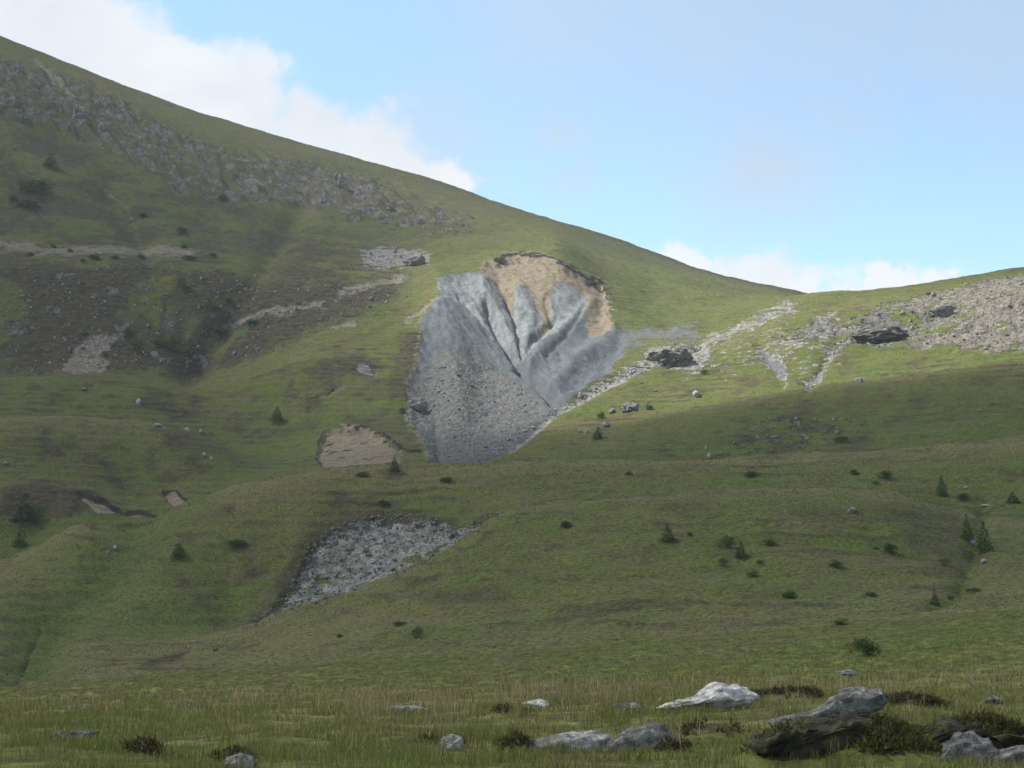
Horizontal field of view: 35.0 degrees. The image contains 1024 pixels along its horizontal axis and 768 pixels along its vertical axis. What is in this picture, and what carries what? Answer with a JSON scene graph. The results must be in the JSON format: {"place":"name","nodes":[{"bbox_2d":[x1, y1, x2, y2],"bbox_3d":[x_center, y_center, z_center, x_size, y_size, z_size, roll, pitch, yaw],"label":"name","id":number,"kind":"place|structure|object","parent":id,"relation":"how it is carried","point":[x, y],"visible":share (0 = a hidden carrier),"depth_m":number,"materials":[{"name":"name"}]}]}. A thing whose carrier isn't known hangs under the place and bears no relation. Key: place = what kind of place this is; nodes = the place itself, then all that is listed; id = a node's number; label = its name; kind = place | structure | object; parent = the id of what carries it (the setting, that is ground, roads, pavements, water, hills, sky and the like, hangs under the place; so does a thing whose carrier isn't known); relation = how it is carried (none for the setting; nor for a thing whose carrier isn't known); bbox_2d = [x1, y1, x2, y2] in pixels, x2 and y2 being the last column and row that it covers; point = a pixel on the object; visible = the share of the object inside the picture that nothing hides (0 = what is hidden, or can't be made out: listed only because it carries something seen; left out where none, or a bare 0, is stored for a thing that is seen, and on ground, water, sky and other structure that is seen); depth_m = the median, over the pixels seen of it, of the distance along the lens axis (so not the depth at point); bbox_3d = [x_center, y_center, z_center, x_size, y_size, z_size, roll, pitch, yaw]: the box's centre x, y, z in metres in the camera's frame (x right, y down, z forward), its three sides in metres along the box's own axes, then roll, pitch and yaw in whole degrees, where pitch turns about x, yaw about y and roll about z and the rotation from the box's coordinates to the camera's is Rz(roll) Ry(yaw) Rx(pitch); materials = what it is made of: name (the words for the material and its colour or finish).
{"place":"outdoors","nodes":[
{"label":"outdoors","id":0,"kind":"place"},
{"bbox_2d":[0,36,1023,559],"bbox_3d":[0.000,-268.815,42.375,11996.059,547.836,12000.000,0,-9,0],"label":"mountain","id":1,"kind":"structure","parent":0,"point":[342,432],"depth_m":713.09,"materials":[{"name":"plant"}]},
{"bbox_2d":[6,96,17,106],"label":"crag","id":2,"kind":"structure","parent":1,"relation":"on","point":[11,101],"depth_m":1081.12,"materials":[{"name":"stone"}]},
{"bbox_2d":[11,62,23,71],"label":"crag","id":3,"kind":"structure","parent":1,"relation":"on","point":[13,66],"depth_m":1149.17,"materials":[{"name":"stone"}]},
{"bbox_2d":[12,528,26,548],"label":"conifer","id":4,"kind":"object","parent":1,"relation":"on","point":[15,544],"visible":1,"depth_m":440.74,"materials":[{"name":"green plant"}]},
{"bbox_2d":[16,64,23,72],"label":"crag","id":5,"kind":"structure","parent":1,"relation":"on","point":[19,69],"depth_m":1144.02,"materials":[{"name":"stone"}]},
{"bbox_2d":[14,109,26,121],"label":"crag","id":6,"kind":"structure","parent":1,"relation":"on","point":[20,115],"depth_m":1063.04,"materials":[{"name":"stone"}]},
{"bbox_2d":[8,493,40,522],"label":"conifer","id":7,"kind":"object","parent":1,"relation":"on","point":[24,510],"visible":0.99,"depth_m":449.08,"materials":[{"name":"green plant"}]},
{"bbox_2d":[14,199,40,207],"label":"juniper bush","id":8,"kind":"object","parent":1,"relation":"on","point":[26,203],"visible":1,"depth_m":936.12,"materials":[{"name":"green plant"}]},
{"bbox_2d":[17,178,53,194],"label":"juniper bush","id":9,"kind":"object","parent":1,"relation":"on","point":[30,185],"visible":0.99,"depth_m":959.92,"materials":[{"name":"green plant"}]},
{"bbox_2d":[30,502,44,521],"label":"shrub","id":10,"kind":"object","parent":1,"relation":"on","point":[36,510],"visible":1,"depth_m":450.22,"materials":[{"name":"green plant"}]},
{"bbox_2d":[42,152,58,168],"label":"conifer tree","id":11,"kind":"object","parent":1,"relation":"on","point":[50,162],"visible":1,"depth_m":1003.74,"materials":[{"name":"green plant"}]},
{"bbox_2d":[72,106,83,118],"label":"crag","id":12,"kind":"structure","parent":1,"relation":"on","point":[77,112],"depth_m":1103.42,"materials":[{"name":"stone"}]},
{"bbox_2d":[88,253,100,259],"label":"juniper bush","id":13,"kind":"object","parent":1,"relation":"on","point":[94,256],"visible":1,"depth_m":789.68,"materials":[{"name":"green plant"}]},
{"bbox_2d":[97,124,107,133],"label":"crag","id":14,"kind":"structure","parent":1,"relation":"on","point":[101,127],"depth_m":1094.50,"materials":[{"name":"stone"}]},
{"bbox_2d":[121,326,134,337],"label":"juniper bush","id":15,"kind":"object","parent":1,"relation":"on","point":[127,331],"visible":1,"depth_m":726.00,"materials":[{"name":"green plant"}]},
{"bbox_2d":[130,336,142,349],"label":"shrub","id":16,"kind":"object","parent":1,"relation":"on","point":[136,342],"visible":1,"depth_m":718.76,"materials":[{"name":"green plant"}]},
{"bbox_2d":[154,338,163,345],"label":"juniper bush","id":17,"kind":"object","parent":1,"relation":"on","point":[158,341],"visible":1,"depth_m":727.00,"materials":[{"name":"green plant"}]},
{"bbox_2d":[162,337,182,350],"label":"juniper bush","id":18,"kind":"object","parent":1,"relation":"on","point":[175,341],"visible":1,"depth_m":724.99,"materials":[{"name":"green plant"}]},
{"bbox_2d":[173,276,188,288],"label":"shrub","id":19,"kind":"object","parent":1,"relation":"on","point":[178,280],"visible":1,"depth_m":768.72,"materials":[{"name":"green plant"}]},
{"bbox_2d":[175,225,187,232],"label":"juniper bush","id":20,"kind":"object","parent":1,"relation":"on","point":[183,229],"visible":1,"depth_m":914.87,"materials":[{"name":"green plant"}]},
{"bbox_2d":[183,255,197,259],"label":"juniper bush","id":21,"kind":"object","parent":1,"relation":"on","point":[188,256],"visible":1,"depth_m":807.38,"materials":[{"name":"green plant"}]},
{"bbox_2d":[200,296,221,310],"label":"shrub","id":22,"kind":"object","parent":1,"relation":"on","point":[211,305],"visible":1,"depth_m":758.01,"materials":[{"name":"green plant"}]},
{"bbox_2d":[208,325,230,333],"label":"juniper bush","id":23,"kind":"object","parent":1,"relation":"on","point":[218,329],"visible":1,"depth_m":746.28,"materials":[{"name":"green plant"}]},
{"bbox_2d":[268,406,283,421],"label":"conifer","id":24,"kind":"object","parent":1,"relation":"on","point":[277,416],"visible":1,"depth_m":613.44,"materials":[{"name":"green plant"}]},
{"bbox_2d":[319,197,328,204],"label":"crag","id":25,"kind":"structure","parent":1,"relation":"on","point":[322,200],"depth_m":1051.94,"materials":[{"name":"stone"}]},
{"bbox_2d":[334,173,346,190],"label":"crag","id":26,"kind":"structure","parent":1,"relation":"on","point":[340,182],"depth_m":1107.16,"materials":[{"name":"stone"}]},
{"bbox_2d":[402,254,425,265],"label":"rock outcrop","id":27,"kind":"object","parent":1,"relation":"on","point":[416,259],"visible":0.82,"depth_m":853.92,"materials":[{"name":"stone"}]},
{"bbox_2d":[408,397,427,413],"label":"rock outcrop","id":28,"kind":"object","parent":1,"relation":"on","point":[420,405],"visible":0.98,"depth_m":616.95,"materials":[{"name":"stone"}]},
{"bbox_2d":[0,59,1023,625],"bbox_3d":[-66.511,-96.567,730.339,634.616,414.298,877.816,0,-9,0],"label":"loose stones","id":29,"kind":"object","parent":1,"relation":"on","point":[188,361],"visible":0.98,"depth_m":671.62,"materials":[{"name":"stone"}]},
{"bbox_2d":[407,251,626,463],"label":"landslide scar","id":30,"kind":"object","parent":1,"relation":"on","point":[531,324],"visible":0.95,"depth_m":694.99},
{"bbox_2d":[591,426,603,439],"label":"conifer","id":31,"kind":"object","parent":1,"relation":"on","point":[599,436],"visible":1,"depth_m":521.15,"materials":[{"name":"green plant"}]},
{"bbox_2d":[620,402,638,412],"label":"boulder","id":32,"kind":"object","parent":1,"relation":"on","point":[627,407],"visible":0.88,"depth_m":581.83,"materials":[{"name":"stone"}]},
{"bbox_2d":[646,351,660,361],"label":"rock outcrop","id":33,"kind":"object","parent":1,"relation":"on","point":[652,356],"visible":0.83,"depth_m":671.02,"materials":[{"name":"stone"}]},
{"bbox_2d":[657,348,693,368],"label":"rock outcrop","id":34,"kind":"object","parent":1,"relation":"on","point":[678,357],"visible":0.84,"depth_m":652.49,"materials":[{"name":"stone"}]},
{"bbox_2d":[833,435,849,442],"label":"juniper bush","id":35,"kind":"object","parent":1,"relation":"on","point":[838,439],"visible":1,"depth_m":475.70,"materials":[{"name":"green plant"}]},
{"bbox_2d":[851,326,907,343],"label":"rock ledge","id":36,"kind":"object","parent":1,"relation":"on","point":[882,334],"visible":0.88,"depth_m":636.17,"materials":[{"name":"stone"}]},
{"bbox_2d":[927,304,955,316],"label":"rock outcrop","id":37,"kind":"object","parent":1,"relation":"on","point":[942,310],"visible":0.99,"depth_m":654.16,"materials":[{"name":"stone"}]},
{"bbox_2d":[0,38,1023,686],"bbox_3d":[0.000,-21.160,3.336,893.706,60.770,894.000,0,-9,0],"label":"hillside","id":38,"kind":"structure","parent":0,"point":[44,613],"depth_m":274.45,"materials":[{"name":"plant"}]},
{"bbox_2d":[169,543,187,559],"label":"juniper bush","id":39,"kind":"object","parent":38,"relation":"on","point":[179,550],"visible":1,"depth_m":354.04,"materials":[{"name":"green plant"}]},
{"bbox_2d":[227,538,247,546],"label":"juniper bush","id":40,"kind":"object","parent":38,"relation":"on","point":[238,541],"visible":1,"depth_m":360.73,"materials":[{"name":"green plant"}]},
{"bbox_2d":[355,472,369,476],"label":"juniper bush","id":41,"kind":"object","parent":38,"relation":"on","point":[359,474],"visible":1,"depth_m":387.92,"materials":[{"name":"green plant"}]},
{"bbox_2d":[374,499,390,505],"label":"juniper bush","id":42,"kind":"object","parent":38,"relation":"on","point":[382,502],"visible":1,"depth_m":370.83,"materials":[{"name":"green plant"}]},
{"bbox_2d":[269,512,499,614],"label":"scree slope","id":43,"kind":"structure","parent":38,"relation":"on","point":[363,561],"depth_m":352.21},
{"bbox_2d":[388,457,404,471],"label":"conifer","id":44,"kind":"object","parent":38,"relation":"on","point":[395,467],"visible":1,"depth_m":389.86,"materials":[{"name":"green plant"}]},
{"bbox_2d":[392,620,408,625],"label":"juniper bush","id":45,"kind":"object","parent":38,"relation":"on","point":[395,623],"visible":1,"depth_m":214.55,"materials":[{"name":"green plant"}]},
{"bbox_2d":[408,625,424,637],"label":"juniper bush","id":46,"kind":"object","parent":38,"relation":"on","point":[416,631],"visible":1,"depth_m":198.55,"materials":[{"name":"green plant"}]},
{"bbox_2d":[560,521,572,526],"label":"juniper bush","id":47,"kind":"object","parent":38,"relation":"on","point":[564,523],"visible":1,"depth_m":265.70,"materials":[{"name":"green plant"}]},
{"bbox_2d":[660,524,676,541],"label":"conifer","id":48,"kind":"object","parent":38,"relation":"on","point":[667,527],"visible":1,"depth_m":249.70,"materials":[{"name":"green plant"}]},
{"bbox_2d":[716,558,728,565],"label":"juniper bush","id":49,"kind":"object","parent":38,"relation":"on","point":[723,560],"visible":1,"depth_m":232.15,"materials":[{"name":"green plant"}]},
{"bbox_2d":[717,534,738,547],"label":"juniper bush","id":50,"kind":"object","parent":38,"relation":"on","point":[729,541],"visible":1,"depth_m":244.03,"materials":[{"name":"green plant"}]},
{"bbox_2d":[733,542,750,558],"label":"conifer","id":51,"kind":"object","parent":38,"relation":"on","point":[738,554],"visible":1,"depth_m":236.41,"materials":[{"name":"green plant"}]},
{"bbox_2d":[744,470,758,476],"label":"juniper bush","id":52,"kind":"object","parent":38,"relation":"on","point":[749,473],"visible":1,"depth_m":363.49,"materials":[{"name":"green plant"}]},
{"bbox_2d":[744,568,759,576],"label":"shrub","id":53,"kind":"object","parent":38,"relation":"on","point":[755,572],"visible":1,"depth_m":223.07,"materials":[{"name":"green plant"}]},
{"bbox_2d":[758,538,779,544],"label":"shrub","id":54,"kind":"object","parent":38,"relation":"on","point":[769,541],"visible":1,"depth_m":243.64,"materials":[{"name":"green plant"}]},
{"bbox_2d":[781,591,798,597],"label":"juniper bush","id":55,"kind":"object","parent":38,"relation":"on","point":[789,594],"visible":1,"depth_m":204.86,"materials":[{"name":"green plant"}]},
{"bbox_2d":[829,560,843,566],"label":"juniper bush","id":56,"kind":"object","parent":38,"relation":"on","point":[836,563],"visible":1,"depth_m":225.60,"materials":[{"name":"green plant"}]},
{"bbox_2d":[847,507,857,513],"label":"boulder","id":57,"kind":"object","parent":38,"relation":"on","point":[852,510],"visible":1,"depth_m":261.04,"materials":[{"name":"stone"}]},
{"bbox_2d":[877,470,892,477],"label":"juniper bush","id":58,"kind":"object","parent":38,"relation":"on","point":[887,473],"visible":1,"depth_m":348.28,"materials":[{"name":"green plant"}]},
{"bbox_2d":[882,543,899,552],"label":"juniper bush","id":59,"kind":"object","parent":38,"relation":"on","point":[888,546],"visible":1,"depth_m":237.09,"materials":[{"name":"green plant"}]},
{"bbox_2d":[930,588,940,605],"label":"conifer","id":60,"kind":"object","parent":38,"relation":"on","point":[934,596],"visible":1,"depth_m":196.40,"materials":[{"name":"green plant"}]},
{"bbox_2d":[936,475,948,496],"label":"conifer","id":61,"kind":"object","parent":38,"relation":"on","point":[943,493],"visible":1,"depth_m":335.07,"materials":[{"name":"green plant"}]},
{"bbox_2d":[938,557,951,564],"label":"shrub","id":62,"kind":"object","parent":38,"relation":"on","point":[943,561],"visible":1,"depth_m":230.20,"materials":[{"name":"green plant"}]},
{"bbox_2d":[955,492,969,499],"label":"juniper bush","id":63,"kind":"object","parent":38,"relation":"on","point":[963,496],"visible":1,"depth_m":332.37,"materials":[{"name":"green plant"}]},
{"bbox_2d":[960,513,974,541],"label":"conifer","id":64,"kind":"object","parent":38,"relation":"on","point":[967,532],"visible":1,"depth_m":252.34,"materials":[{"name":"green plant"}]},
{"bbox_2d":[965,587,980,592],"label":"juniper bush","id":65,"kind":"object","parent":38,"relation":"on","point":[975,589],"visible":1,"depth_m":202.53,"materials":[{"name":"green plant"}]},
{"bbox_2d":[971,520,996,554],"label":"conifer","id":66,"kind":"object","parent":38,"relation":"on","point":[984,545],"visible":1,"depth_m":243.97,"materials":[{"name":"green plant"}]},
{"bbox_2d":[1005,492,1020,502],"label":"conifer","id":67,"kind":"object","parent":38,"relation":"on","point":[1012,497],"visible":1,"depth_m":327.11,"materials":[{"name":"green plant"}]},
{"bbox_2d":[0,604,1023,767],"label":"meadow","id":68,"kind":"structure","parent":0,"point":[887,755],"depth_m":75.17,"materials":[{"name":"plant"}]},
{"bbox_2d":[48,731,69,741],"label":"rock","id":69,"kind":"object","parent":68,"relation":"on","point":[62,732],"visible":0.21,"depth_m":25.41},
{"bbox_2d":[67,728,98,741],"bbox_3d":[-6.510,5.371,24.596,0.473,0.292,0.369,8,-10,-10],"label":"boulder","id":70,"kind":"object","parent":68,"relation":"on","point":[79,730],"visible":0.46,"depth_m":24.53,"materials":[{"name":"stone"}]},
{"bbox_2d":[117,734,175,755],"bbox_3d":[-4.935,4.864,21.924,0.730,0.325,0.540,-6,-11,35],"label":"heather bush","id":71,"kind":"object","parent":68,"relation":"on","point":[135,743],"visible":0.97,"depth_m":21.89,"materials":[{"name":"plant"}]},
{"bbox_2d":[206,742,263,758],"bbox_3d":[-3.425,4.557,20.151,0.746,0.234,0.389,2,-9,-12],"label":"heather bush","id":72,"kind":"object","parent":68,"relation":"on","point":[229,749],"visible":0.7,"depth_m":20.08,"materials":[{"name":"plant"}]},
{"bbox_2d":[224,753,255,767],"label":"rock","id":73,"kind":"object","parent":68,"relation":"on","point":[242,757],"visible":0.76,"depth_m":18.02,"materials":[{"name":"stone"}]},
{"bbox_2d":[387,705,425,713],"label":"rock","id":74,"kind":"object","parent":68,"relation":"on","point":[407,707],"visible":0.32,"depth_m":36.98,"materials":[{"name":"stone"}]},
{"bbox_2d":[410,731,468,745],"bbox_3d":[-1.046,5.075,23.202,0.795,0.257,0.528,-5,-10,30],"label":"heather bush","id":75,"kind":"object","parent":68,"relation":"on","point":[433,737],"visible":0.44,"depth_m":23.16,"materials":[{"name":"plant"}]},
{"bbox_2d":[440,734,463,750],"bbox_3d":[-0.839,5.077,22.758,0.317,0.336,0.252,6,-11,-35],"label":"rock","id":76,"kind":"object","parent":68,"relation":"on","point":[455,739],"visible":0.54,"depth_m":22.72,"materials":[{"name":"stone"}]},
{"bbox_2d":[490,700,535,712],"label":"heather bush","id":77,"kind":"object","parent":68,"relation":"on","point":[499,707],"visible":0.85,"depth_m":31.45,"materials":[{"name":"plant"}]},
{"bbox_2d":[492,728,534,747],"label":"heather bush","id":78,"kind":"object","parent":68,"relation":"on","point":[516,737],"visible":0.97,"depth_m":22.84,"materials":[{"name":"plant"}]},
{"bbox_2d":[520,699,548,708],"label":"rock","id":79,"kind":"object","parent":68,"relation":"on","point":[540,702],"visible":0.42,"depth_m":34.98,"materials":[{"name":"stone"}]},
{"bbox_2d":[528,730,611,752],"bbox_3d":[0.788,5.176,23.183,1.398,0.471,0.888,0,-9,0],"label":"flat rock","id":80,"kind":"object","parent":68,"relation":"on","point":[585,739],"visible":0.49,"depth_m":22.82,"materials":[{"name":"stone"}]},
{"bbox_2d":[614,702,641,712],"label":"rock","id":81,"kind":"object","parent":68,"relation":"on","point":[633,704],"visible":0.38,"depth_m":31.16,"materials":[{"name":"stone"}]},
{"bbox_2d":[602,722,676,752],"bbox_3d":[1.771,5.088,22.975,1.163,0.610,1.069,0,-9,0],"label":"flat rock","id":82,"kind":"object","parent":68,"relation":"on","point":[655,732],"visible":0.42,"depth_m":22.51,"materials":[{"name":"stone"}]},
{"bbox_2d":[649,735,699,751],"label":"heather bush","id":83,"kind":"object","parent":68,"relation":"on","point":[670,743],"visible":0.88,"depth_m":21.38,"materials":[{"name":"plant"}]},
{"bbox_2d":[656,682,759,712],"bbox_3d":[3.848,6.260,31.800,2.160,0.847,0.907,1,-9,-4],"label":"boulder","id":84,"kind":"object","parent":68,"relation":"on","point":[721,694],"visible":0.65,"depth_m":31.61,"materials":[{"name":"stone"}]},
{"bbox_2d":[674,715,750,736],"bbox_3d":[2.916,4.945,23.544,1.105,0.311,0.652,-2,-9,11],"label":"heather bush","id":85,"kind":"object","parent":68,"relation":"on","point":[694,724],"visible":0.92,"depth_m":23.45,"materials":[{"name":"plant"}]},
{"bbox_2d":[739,714,832,754],"bbox_3d":[3.387,4.171,19.341,1.221,0.479,0.968,-6,-11,34],"label":"heather bush","id":86,"kind":"object","parent":68,"relation":"on","point":[780,727],"visible":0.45,"depth_m":19.29,"materials":[{"name":"plant"}]},
{"bbox_2d":[750,684,826,698],"bbox_3d":[6.080,6.771,35.827,1.777,0.382,1.177,0,-9,0],"label":"heather bush","id":87,"kind":"object","parent":68,"relation":"on","point":[812,690],"visible":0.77,"depth_m":35.70,"materials":[{"name":"plant"}]},
{"bbox_2d":[747,711,881,757],"bbox_3d":[3.747,4.248,19.475,2.080,0.633,1.282,0,-9,0],"label":"flat rock","id":88,"kind":"object","parent":68,"relation":"on","point":[820,734],"visible":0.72,"depth_m":18.94,"materials":[{"name":"stone"}]},
{"bbox_2d":[766,688,886,724],"bbox_3d":[4.866,5.153,25.642,2.104,0.686,1.037,0,-9,0],"label":"flat rock","id":89,"kind":"object","parent":68,"relation":"on","point":[870,701],"visible":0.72,"depth_m":25.21,"materials":[{"name":"stone"}]},
{"bbox_2d":[833,618,850,623],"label":"shrub","id":90,"kind":"object","parent":68,"relation":"on","point":[842,620],"visible":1,"depth_m":114.69,"materials":[{"name":"green plant"}]},
{"bbox_2d":[837,669,856,674],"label":"rock","id":91,"kind":"object","parent":68,"relation":"on","point":[842,672],"visible":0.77,"depth_m":59.95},
{"bbox_2d":[831,687,872,694],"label":"rock","id":92,"kind":"object","parent":68,"relation":"on","point":[850,688],"visible":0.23,"depth_m":39.10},
{"bbox_2d":[845,636,882,655],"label":"juniper bush","id":93,"kind":"object","parent":68,"relation":"on","point":[867,646],"visible":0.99,"depth_m":79.30,"materials":[{"name":"green plant"}]},
{"bbox_2d":[857,712,874,718],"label":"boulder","id":94,"kind":"object","parent":68,"relation":"on","point":[862,715],"visible":0.06,"depth_m":26.52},
{"bbox_2d":[846,710,942,752],"bbox_3d":[4.507,4.076,19.048,1.265,0.485,0.913,0,-9,0],"label":"heather bush","id":95,"kind":"object","parent":68,"relation":"on","point":[881,722],"visible":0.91,"depth_m":18.84,"materials":[{"name":"plant"}]},
{"bbox_2d":[883,689,953,706],"bbox_3d":[7.523,5.922,30.511,1.524,0.384,0.983,0,-9,0],"label":"heather bush","id":96,"kind":"object","parent":68,"relation":"on","point":[905,696],"visible":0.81,"depth_m":30.29,"materials":[{"name":"plant"}]},
{"bbox_2d":[909,715,1023,748],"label":"flat rock","id":97,"kind":"object","parent":68,"relation":"on","point":[942,728],"visible":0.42,"depth_m":19.05,"materials":[{"name":"stone"}]},
{"bbox_2d":[938,731,998,765],"bbox_3d":[5.281,4.339,19.070,0.854,0.539,0.965,0,-9,0],"label":"boulder","id":98,"kind":"object","parent":68,"relation":"on","point":[956,743],"visible":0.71,"depth_m":18.67,"materials":[{"name":"stone"}]},
{"bbox_2d":[931,707,1023,735],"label":"heather bush","id":99,"kind":"object","parent":68,"relation":"on","point":[990,718],"visible":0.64,"depth_m":19.36,"materials":[{"name":"plant"}]},
{"bbox_2d":[980,695,1002,703],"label":"rock","id":100,"kind":"object","parent":68,"relation":"on","point":[993,698],"visible":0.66,"depth_m":31.67,"materials":[{"name":"stone"}]},
{"bbox_2d":[992,745,1023,766],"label":"flat rock","id":101,"kind":"object","parent":68,"relation":"on","point":[1008,753],"visible":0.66,"depth_m":18.36,"materials":[{"name":"stone"}]},
{"bbox_2d":[0,0,1023,292],"label":"sky","id":102,"kind":"structure","parent":0,"point":[807,146],"materials":[{"name":"blue"}]},
{"bbox_2d":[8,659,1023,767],"bbox_3d":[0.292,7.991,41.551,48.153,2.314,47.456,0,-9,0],"label":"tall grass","id":103,"kind":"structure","parent":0,"point":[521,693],"depth_m":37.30,"materials":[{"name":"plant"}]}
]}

